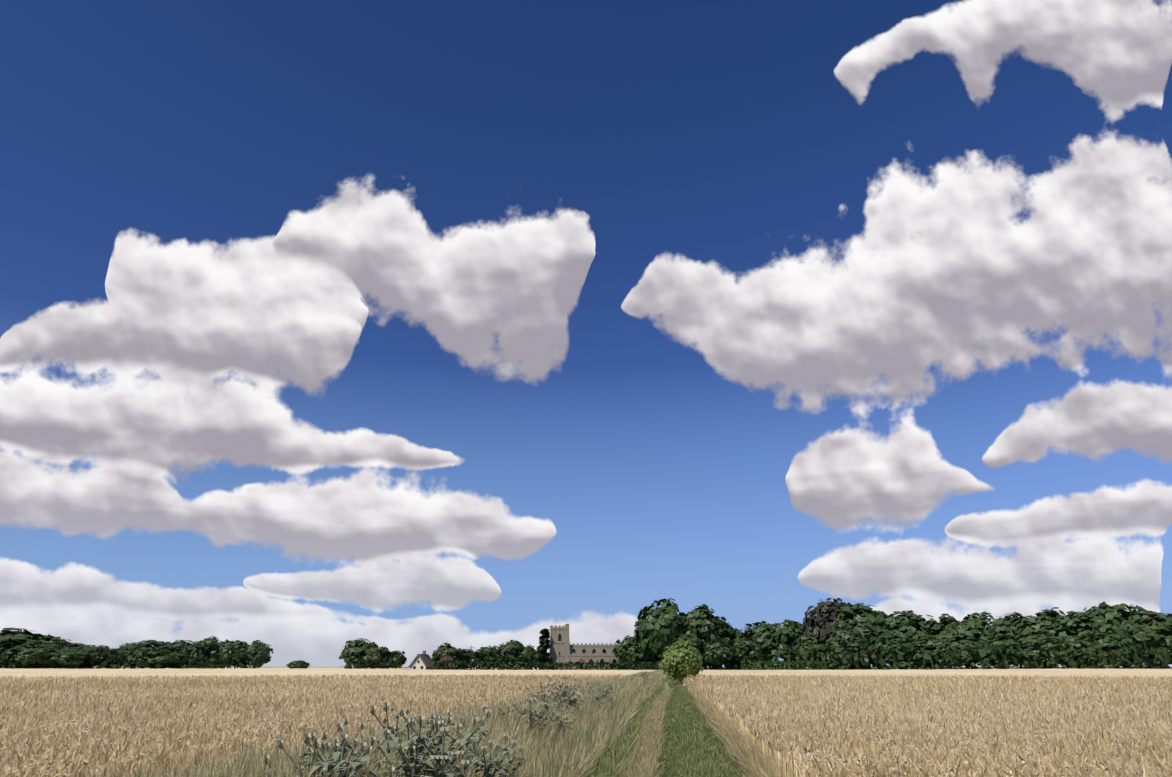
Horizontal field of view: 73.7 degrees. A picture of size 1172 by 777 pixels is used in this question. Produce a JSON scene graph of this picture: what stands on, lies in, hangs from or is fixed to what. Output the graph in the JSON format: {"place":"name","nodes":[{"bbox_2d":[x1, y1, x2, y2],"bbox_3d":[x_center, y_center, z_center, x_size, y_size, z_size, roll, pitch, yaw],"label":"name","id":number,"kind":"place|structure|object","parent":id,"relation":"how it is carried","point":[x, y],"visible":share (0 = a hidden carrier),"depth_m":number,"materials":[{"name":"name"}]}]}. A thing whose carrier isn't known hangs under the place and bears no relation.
{"place":"outdoors","nodes":[
{"label":"outdoors","id":0,"kind":"place"},
{"bbox_2d":[411,656,433,669],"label":"cottage walls","id":1,"kind":"structure","parent":0,"point":[418,665],"depth_m":276.23,"materials":[{"name":"white paint"}]},
{"bbox_2d":[408,654,433,666],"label":"house roof","id":2,"kind":"structure","parent":1,"relation":"on","point":[426,660],"depth_m":277.90,"materials":[{"name":"grey tile"}]},
{"bbox_2d":[439,656,453,663],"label":"shed roof","id":3,"kind":"structure","parent":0,"point":[444,658],"depth_m":276.22,"materials":[{"name":"brown"}]},
{"bbox_2d":[550,629,564,667],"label":"church tower","id":4,"kind":"structure","parent":0,"point":[558,646],"depth_m":306.35,"materials":[{"name":"grey stone"}]},
{"bbox_2d":[0,0,1171,666],"label":"sky","id":5,"kind":"structure","parent":0,"point":[413,327],"materials":[{"name":"blue"}]},
{"bbox_2d":[0,667,1171,776],"bbox_3d":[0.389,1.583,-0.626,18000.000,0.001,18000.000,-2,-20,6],"label":"ground","id":6,"kind":"structure","parent":0,"point":[667,686],"depth_m":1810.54,"materials":[{"name":"beige plant"}]},
{"bbox_2d":[0,645,10,653],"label":"tree","id":7,"kind":"object","parent":6,"relation":"on","point":[3,648],"visible":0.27,"depth_m":261.45,"materials":[{"name":"green plant"}]},
{"bbox_2d":[0,643,57,667],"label":"tree","id":8,"kind":"object","parent":6,"relation":"on","point":[35,655],"visible":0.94,"depth_m":254.45,"materials":[{"name":"green plant"}]},
{"bbox_2d":[0,627,67,649],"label":"tree","id":9,"kind":"object","parent":6,"relation":"on","point":[11,639],"visible":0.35,"depth_m":267.94,"materials":[{"name":"green plant"}]},
{"bbox_2d":[39,636,95,667],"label":"tree","id":10,"kind":"object","parent":6,"relation":"on","point":[58,643],"visible":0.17,"depth_m":274.68,"materials":[{"name":"green plant"}]},
{"bbox_2d":[48,647,89,668],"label":"tree","id":11,"kind":"object","parent":6,"relation":"on","point":[68,658],"visible":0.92,"depth_m":258.61,"materials":[{"name":"green plant"}]},
{"bbox_2d":[63,645,109,667],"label":"tree","id":12,"kind":"object","parent":6,"relation":"on","point":[93,647],"visible":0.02,"depth_m":273.23,"materials":[{"name":"green plant"}]},
{"bbox_2d":[96,648,134,666],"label":"tree","id":13,"kind":"object","parent":6,"relation":"on","point":[119,650],"visible":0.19,"depth_m":271.72,"materials":[{"name":"green plant"}]},
{"bbox_2d":[0,644,268,668],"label":"understorey","id":14,"kind":"object","parent":6,"relation":"on","point":[197,661],"visible":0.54,"depth_m":272.00,"materials":[{"name":"green plant"}]},
{"bbox_2d":[119,639,166,668],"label":"tree","id":15,"kind":"object","parent":6,"relation":"on","point":[138,647],"visible":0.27,"depth_m":278.97,"materials":[{"name":"green plant"}]},
{"bbox_2d":[138,649,190,668],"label":"tree","id":16,"kind":"object","parent":6,"relation":"on","point":[165,658],"visible":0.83,"depth_m":271.32,"materials":[{"name":"green plant"}]},
{"bbox_2d":[158,640,194,653],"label":"tree","id":17,"kind":"object","parent":6,"relation":"on","point":[183,645],"visible":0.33,"depth_m":283.35,"materials":[{"name":"green plant"}]},
{"bbox_2d":[190,636,231,667],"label":"tree","id":18,"kind":"object","parent":6,"relation":"on","point":[210,648],"visible":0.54,"depth_m":283.65,"materials":[{"name":"green plant"}]},
{"bbox_2d":[218,640,249,667],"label":"tree","id":19,"kind":"object","parent":6,"relation":"on","point":[239,645],"visible":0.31,"depth_m":285.63,"materials":[{"name":"green plant"}]},
{"bbox_2d":[244,640,272,666],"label":"tree","id":20,"kind":"object","parent":6,"relation":"on","point":[256,647],"visible":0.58,"depth_m":287.69,"materials":[{"name":"green plant"}]},
{"bbox_2d":[286,660,309,668],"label":"bush","id":21,"kind":"object","parent":6,"relation":"on","point":[294,664],"visible":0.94,"depth_m":265.26,"materials":[{"name":"green plant"}]},
{"bbox_2d":[257,738,350,776],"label":"thistle","id":22,"kind":"object","parent":6,"relation":"on","point":[315,745],"visible":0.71,"depth_m":5.70,"materials":[{"name":"green plant"}]},
{"bbox_2d":[277,723,399,776],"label":"thistle","id":23,"kind":"object","parent":6,"relation":"on","point":[343,744],"visible":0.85,"depth_m":5.72,"materials":[{"name":"green plant"}]},
{"bbox_2d":[303,718,383,776],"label":"thistle","id":24,"kind":"object","parent":6,"relation":"on","point":[324,734],"visible":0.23,"depth_m":6.69,"materials":[{"name":"green plant"}]},
{"bbox_2d":[339,638,374,667],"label":"tree","id":25,"kind":"object","parent":6,"relation":"on","point":[357,647],"visible":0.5,"depth_m":274.18,"materials":[{"name":"green plant"}]},
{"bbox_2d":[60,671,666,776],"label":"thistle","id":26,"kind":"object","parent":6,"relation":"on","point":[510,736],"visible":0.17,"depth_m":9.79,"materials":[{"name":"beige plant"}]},
{"bbox_2d":[66,669,670,776],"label":"verge","id":27,"kind":"structure","parent":6,"relation":"on","point":[578,747],"depth_m":10.32,"materials":[{"name":"green plant"}]},
{"bbox_2d":[344,650,404,668],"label":"understorey","id":28,"kind":"object","parent":6,"relation":"on","point":[356,665],"visible":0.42,"depth_m":271.40,"materials":[{"name":"green plant"}]},
{"bbox_2d":[361,644,390,668],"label":"tree","id":29,"kind":"object","parent":6,"relation":"on","point":[375,653],"visible":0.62,"depth_m":271.47,"materials":[{"name":"green plant"}]},
{"bbox_2d":[350,707,415,757],"bbox_3d":[-2.044,3.973,7.972,0.777,1.308,0.748,-1,-18,-6],"label":"thistle","id":30,"kind":"object","parent":6,"relation":"on","point":[384,721],"visible":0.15,"depth_m":8.16,"materials":[{"name":"green plant"}]},
{"bbox_2d":[376,656,389,668],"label":"copper beech","id":31,"kind":"object","parent":6,"relation":"on","point":[383,662],"visible":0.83,"depth_m":271.13,"materials":[{"name":"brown plant"}]},
{"bbox_2d":[387,651,406,668],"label":"tree","id":32,"kind":"object","parent":6,"relation":"on","point":[395,665],"visible":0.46,"depth_m":273.29,"materials":[{"name":"green plant"}]},
{"bbox_2d":[356,702,452,776],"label":"thistle","id":33,"kind":"object","parent":6,"relation":"on","point":[411,752],"visible":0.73,"depth_m":6.30,"materials":[{"name":"green plant"}]},
{"bbox_2d":[360,714,466,776],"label":"thistle","id":34,"kind":"object","parent":6,"relation":"on","point":[410,720],"visible":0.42,"depth_m":6.79,"materials":[{"name":"green plant"}]},
{"bbox_2d":[382,712,453,775],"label":"thistle","id":35,"kind":"object","parent":6,"relation":"on","point":[428,725],"visible":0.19,"depth_m":7.33,"materials":[{"name":"green plant"}]},
{"bbox_2d":[395,705,491,776],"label":"thistle","id":36,"kind":"object","parent":6,"relation":"on","point":[445,761],"visible":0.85,"depth_m":6.31,"materials":[{"name":"green plant"}]},
{"bbox_2d":[431,643,462,660],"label":"tree","id":37,"kind":"object","parent":6,"relation":"on","point":[442,651],"visible":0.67,"depth_m":285.53,"materials":[{"name":"green plant"}]},
{"bbox_2d":[432,660,466,669],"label":"lane hedge","id":38,"kind":"object","parent":6,"relation":"on","point":[447,663],"visible":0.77,"depth_m":272.91,"materials":[{"name":"green plant"}]},
{"bbox_2d":[442,713,485,758],"bbox_3d":[-1.547,4.568,9.452,0.727,1.171,0.748,11,-26,-19],"label":"thistle","id":39,"kind":"object","parent":6,"relation":"on","point":[462,719],"visible":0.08,"depth_m":9.44,"materials":[{"name":"green plant"}]},
{"bbox_2d":[457,649,477,665],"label":"tree","id":40,"kind":"object","parent":6,"relation":"on","point":[467,657],"visible":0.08,"depth_m":291.00,"materials":[{"name":"green plant"}]},
{"bbox_2d":[450,716,493,776],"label":"thistle","id":41,"kind":"object","parent":6,"relation":"on","point":[474,722],"visible":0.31,"depth_m":8.44,"materials":[{"name":"green plant"}]},
{"bbox_2d":[431,648,538,669],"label":"understorey","id":42,"kind":"object","parent":6,"relation":"on","point":[498,658],"visible":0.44,"depth_m":290.39,"materials":[{"name":"green plant"}]},
{"bbox_2d":[476,645,502,669],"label":"tree","id":43,"kind":"object","parent":6,"relation":"on","point":[493,650],"visible":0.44,"depth_m":293.82,"materials":[{"name":"green plant"}]},
{"bbox_2d":[461,733,523,776],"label":"thistle","id":44,"kind":"object","parent":6,"relation":"on","point":[498,764],"visible":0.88,"depth_m":7.06,"materials":[{"name":"green plant"}]},
{"bbox_2d":[498,640,524,662],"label":"tree","id":45,"kind":"object","parent":6,"relation":"on","point":[511,648],"visible":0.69,"depth_m":296.85,"materials":[{"name":"green plant"}]},
{"bbox_2d":[495,701,529,726],"bbox_3d":[-1.258,5.750,12.785,0.650,1.233,0.681,-20,-30,24],"label":"thistle","id":46,"kind":"object","parent":6,"relation":"on","point":[504,704],"visible":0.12,"depth_m":12.96,"materials":[{"name":"green plant"}]},
{"bbox_2d":[516,645,538,667],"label":"tree","id":47,"kind":"object","parent":6,"relation":"on","point":[527,650],"visible":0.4,"depth_m":295.44,"materials":[{"name":"green plant"}]},
{"bbox_2d":[502,694,559,742],"bbox_3d":[-0.863,5.407,11.994,0.741,1.304,0.909,15,-28,-38],"label":"thistle","id":48,"kind":"object","parent":6,"relation":"on","point":[535,712],"visible":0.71,"depth_m":12.04,"materials":[{"name":"green plant"}]},
{"bbox_2d":[525,681,556,702],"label":"thistle","id":49,"kind":"object","parent":6,"relation":"on","point":[544,692],"visible":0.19,"depth_m":17.42,"materials":[{"name":"green plant"}]},
{"bbox_2d":[537,628,552,669],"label":"conifer","id":50,"kind":"object","parent":6,"relation":"on","point":[543,646],"visible":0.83,"depth_m":304.04,"materials":[{"name":"green plant"}]},
{"bbox_2d":[543,678,568,701],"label":"thistle","id":51,"kind":"object","parent":6,"relation":"on","point":[548,683],"visible":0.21,"depth_m":18.62,"materials":[{"name":"green plant"}]},
{"bbox_2d":[543,698,579,741],"bbox_3d":[-0.448,5.927,13.277,0.680,1.189,0.706,-2,-16,18],"label":"thistle","id":52,"kind":"object","parent":6,"relation":"on","point":[563,719],"visible":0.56,"depth_m":13.40,"materials":[{"name":"green plant"}]},
{"bbox_2d":[465,661,658,669],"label":"hedge","id":53,"kind":"object","parent":6,"relation":"on","point":[514,665],"depth_m":276.57,"materials":[{"name":"green plant"}]},
{"bbox_2d":[542,675,583,716],"bbox_3d":[-0.508,7.055,16.985,0.922,1.552,0.887,-8,-25,12],"label":"thistle","id":54,"kind":"object","parent":6,"relation":"on","point":[566,696],"visible":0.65,"depth_m":17.14,"materials":[{"name":"green plant"}]},
{"bbox_2d":[553,697,574,709],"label":"thistle","id":55,"kind":"object","parent":6,"relation":"on","point":[562,701],"visible":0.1,"depth_m":17.41,"materials":[{"name":"green plant"}]},
{"bbox_2d":[552,681,586,707],"bbox_3d":[-0.430,7.802,18.877,0.802,1.411,0.983,9,-24,-24],"label":"thistle","id":56,"kind":"object","parent":6,"relation":"on","point":[573,693],"visible":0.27,"depth_m":19.09,"materials":[{"name":"green plant"}]},
{"bbox_2d":[582,692,602,712],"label":"thistle","id":57,"kind":"object","parent":6,"relation":"on","point":[593,700],"visible":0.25,"depth_m":20.66,"materials":[{"name":"green plant"}]},
{"bbox_2d":[550,624,636,669],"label":"church","id":58,"kind":"structure","parent":6,"relation":"on","point":[567,641],"depth_m":306.70,"materials":[{"name":"grey stone"}]},
{"bbox_2d":[589,681,606,696],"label":"thistle","id":59,"kind":"object","parent":6,"relation":"on","point":[595,687],"visible":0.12,"depth_m":24.21,"materials":[{"name":"green plant"}]},
{"bbox_2d":[584,685,612,711],"bbox_3d":[0.351,8.816,21.498,0.719,1.258,0.747,14,-24,-35],"label":"thistle","id":60,"kind":"object","parent":6,"relation":"on","point":[599,697],"visible":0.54,"depth_m":21.56,"materials":[{"name":"green plant"}]},
{"bbox_2d":[591,679,608,689],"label":"thistle","id":61,"kind":"object","parent":6,"relation":"on","point":[600,684],"visible":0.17,"depth_m":27.36,"materials":[{"name":"green plant"}]},
{"bbox_2d":[592,680,612,706],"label":"thistle","id":62,"kind":"object","parent":6,"relation":"on","point":[607,688],"visible":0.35,"depth_m":23.38,"materials":[{"name":"green plant"}]},
{"bbox_2d":[579,677,670,776],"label":"grass strip","id":63,"kind":"object","parent":6,"relation":"on","point":[615,759],"visible":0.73,"depth_m":14.69,"materials":[{"name":"green plant"}]},
{"bbox_2d":[613,636,638,665],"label":"tree","id":64,"kind":"object","parent":6,"relation":"on","point":[626,644],"visible":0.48,"depth_m":285.55,"materials":[{"name":"green plant"}]},
{"bbox_2d":[615,689,671,776],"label":"dry ridge","id":65,"kind":"structure","parent":6,"relation":"on","point":[647,753],"depth_m":15.71,"materials":[{"name":"plant"}]},
{"bbox_2d":[633,636,659,669],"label":"tree","id":66,"kind":"object","parent":6,"relation":"on","point":[646,653],"visible":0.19,"depth_m":280.45,"materials":[{"name":"green plant"}]},
{"bbox_2d":[633,598,689,667],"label":"tree","id":67,"kind":"object","parent":6,"relation":"on","point":[659,629],"visible":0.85,"depth_m":278.89,"materials":[{"name":"green plant"}]},
{"bbox_2d":[658,638,703,684],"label":"willow bush","id":68,"kind":"object","parent":6,"relation":"on","point":[679,661],"visible":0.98,"depth_m":71.91,"materials":[{"name":"green plant"}]},
{"bbox_2d":[671,628,705,652],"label":"tree","id":69,"kind":"object","parent":6,"relation":"on","point":[691,637],"visible":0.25,"depth_m":276.11,"materials":[{"name":"green plant"}]},
{"bbox_2d":[650,679,742,776],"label":"path grass","id":70,"kind":"structure","parent":6,"relation":"on","point":[692,743],"depth_m":16.56,"materials":[{"name":"green plant"}]},
{"bbox_2d":[684,604,733,667],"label":"tree","id":71,"kind":"object","parent":6,"relation":"on","point":[705,624],"visible":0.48,"depth_m":283.92,"materials":[{"name":"green plant"}]},
{"bbox_2d":[700,637,735,669],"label":"tree","id":72,"kind":"object","parent":6,"relation":"on","point":[717,652],"visible":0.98,"depth_m":273.26,"materials":[{"name":"green plant"}]},
{"bbox_2d":[723,628,751,664],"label":"tree","id":73,"kind":"object","parent":6,"relation":"on","point":[735,638],"visible":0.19,"depth_m":286.77,"materials":[{"name":"green plant"}]},
{"bbox_2d":[681,678,798,776],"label":"verge","id":74,"kind":"structure","parent":6,"relation":"on","point":[748,758],"depth_m":12.66,"materials":[{"name":"plant"}]},
{"bbox_2d":[733,637,764,668],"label":"tree","id":75,"kind":"object","parent":6,"relation":"on","point":[746,649],"visible":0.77,"depth_m":275.17,"materials":[{"name":"green plant"}]},
{"bbox_2d":[738,621,788,659],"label":"tree","id":76,"kind":"object","parent":6,"relation":"on","point":[762,632],"visible":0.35,"depth_m":285.68,"materials":[{"name":"green plant"}]},
{"bbox_2d":[741,660,828,669],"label":"hedge","id":77,"kind":"object","parent":6,"relation":"on","point":[779,664],"visible":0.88,"depth_m":265.31,"materials":[{"name":"green plant"}]},
{"bbox_2d":[771,619,803,658],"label":"tree","id":78,"kind":"object","parent":6,"relation":"on","point":[790,631],"visible":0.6,"depth_m":282.98,"materials":[{"name":"green plant"}]},
{"bbox_2d":[792,634,825,661],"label":"tree","id":79,"kind":"object","parent":6,"relation":"on","point":[803,644],"visible":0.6,"depth_m":271.12,"materials":[{"name":"green plant"}]},
{"bbox_2d":[800,598,850,651],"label":"copper beech","id":80,"kind":"object","parent":6,"relation":"on","point":[819,622],"visible":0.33,"depth_m":275.16,"materials":[{"name":"purple plant"}]},
{"bbox_2d":[825,626,867,669],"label":"tree","id":81,"kind":"object","parent":6,"relation":"on","point":[845,636],"visible":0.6,"depth_m":254.64,"materials":[{"name":"green plant"}]},
{"bbox_2d":[833,603,892,647],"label":"tree","id":82,"kind":"object","parent":6,"relation":"on","point":[866,622],"visible":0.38,"depth_m":266.35,"materials":[{"name":"green plant"}]},
{"bbox_2d":[865,631,915,665],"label":"tree","id":83,"kind":"object","parent":6,"relation":"on","point":[887,639],"visible":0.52,"depth_m":246.81,"materials":[{"name":"green plant"}]},
{"bbox_2d":[617,645,1170,669],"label":"understorey","id":84,"kind":"object","parent":6,"relation":"on","point":[947,658],"visible":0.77,"depth_m":229.69,"materials":[{"name":"green plant"}]},
{"bbox_2d":[879,610,932,661],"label":"tree","id":85,"kind":"object","parent":6,"relation":"on","point":[910,624],"visible":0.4,"depth_m":260.09,"materials":[{"name":"green plant"}]},
{"bbox_2d":[911,634,949,668],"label":"tree","id":86,"kind":"object","parent":6,"relation":"on","point":[929,642],"visible":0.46,"depth_m":241.72,"materials":[{"name":"green plant"}]},
{"bbox_2d":[919,614,961,666],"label":"tree","id":87,"kind":"object","parent":6,"relation":"on","point":[947,627],"visible":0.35,"depth_m":255.56,"materials":[{"name":"green plant"}]},
{"bbox_2d":[944,632,982,666],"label":"tree","id":88,"kind":"object","parent":6,"relation":"on","point":[969,641],"visible":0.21,"depth_m":237.22,"materials":[{"name":"green plant"}]},
{"bbox_2d":[955,611,996,668],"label":"tree","id":89,"kind":"object","parent":6,"relation":"on","point":[975,625],"visible":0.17,"depth_m":248.84,"materials":[{"name":"green plant"}]},
{"bbox_2d":[977,633,1023,665],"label":"tree","id":90,"kind":"object","parent":6,"relation":"on","point":[999,640],"visible":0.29,"depth_m":231.46,"materials":[{"name":"green plant"}]},
{"bbox_2d":[983,612,1024,667],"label":"tree","id":91,"kind":"object","parent":6,"relation":"on","point":[1000,625],"visible":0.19,"depth_m":243.70,"materials":[{"name":"green plant"}]},
{"bbox_2d":[1015,630,1060,665],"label":"tree","id":92,"kind":"object","parent":6,"relation":"on","point":[1036,641],"visible":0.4,"depth_m":225.73,"materials":[{"name":"green plant"}]},
{"bbox_2d":[1008,607,1076,639],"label":"tree","id":93,"kind":"object","parent":6,"relation":"on","point":[1043,620],"visible":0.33,"depth_m":239.12,"materials":[{"name":"green plant"}]},
{"bbox_2d":[1052,611,1099,641],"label":"tree","id":94,"kind":"object","parent":6,"relation":"on","point":[1071,624],"visible":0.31,"depth_m":231.74,"materials":[{"name":"green plant"}]},
{"bbox_2d":[1053,636,1102,667],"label":"tree","id":95,"kind":"object","parent":6,"relation":"on","point":[1077,642],"visible":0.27,"depth_m":220.57,"materials":[{"name":"green plant"}]},
{"bbox_2d":[1078,602,1148,668],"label":"tree","id":96,"kind":"object","parent":6,"relation":"on","point":[1106,618],"visible":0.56,"depth_m":224.21,"materials":[{"name":"green plant"}]},
{"bbox_2d":[1081,630,1145,665],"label":"tree","id":97,"kind":"object","parent":6,"relation":"on","point":[1115,642],"visible":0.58,"depth_m":215.82,"materials":[{"name":"green plant"}]},
{"bbox_2d":[1117,611,1171,664],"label":"tree","id":98,"kind":"object","parent":6,"relation":"on","point":[1155,630],"visible":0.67,"depth_m":217.65,"materials":[{"name":"green plant"}]},
{"bbox_2d":[558,634,616,666],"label":"church windows","id":99,"kind":"structure","parent":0,"point":[584,651],"depth_m":307.52,"materials":[{"name":"black glass"}]},
{"bbox_2d":[570,647,614,653],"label":"church nave","id":100,"kind":"structure","parent":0,"point":[609,650],"depth_m":307.88,"materials":[{"name":"grey stone"}]},
{"bbox_2d":[567,656,618,668],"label":"church aisle","id":101,"kind":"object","parent":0,"point":[572,659],"visible":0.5,"depth_m":303.19,"materials":[{"name":"grey stone"}]}
]}

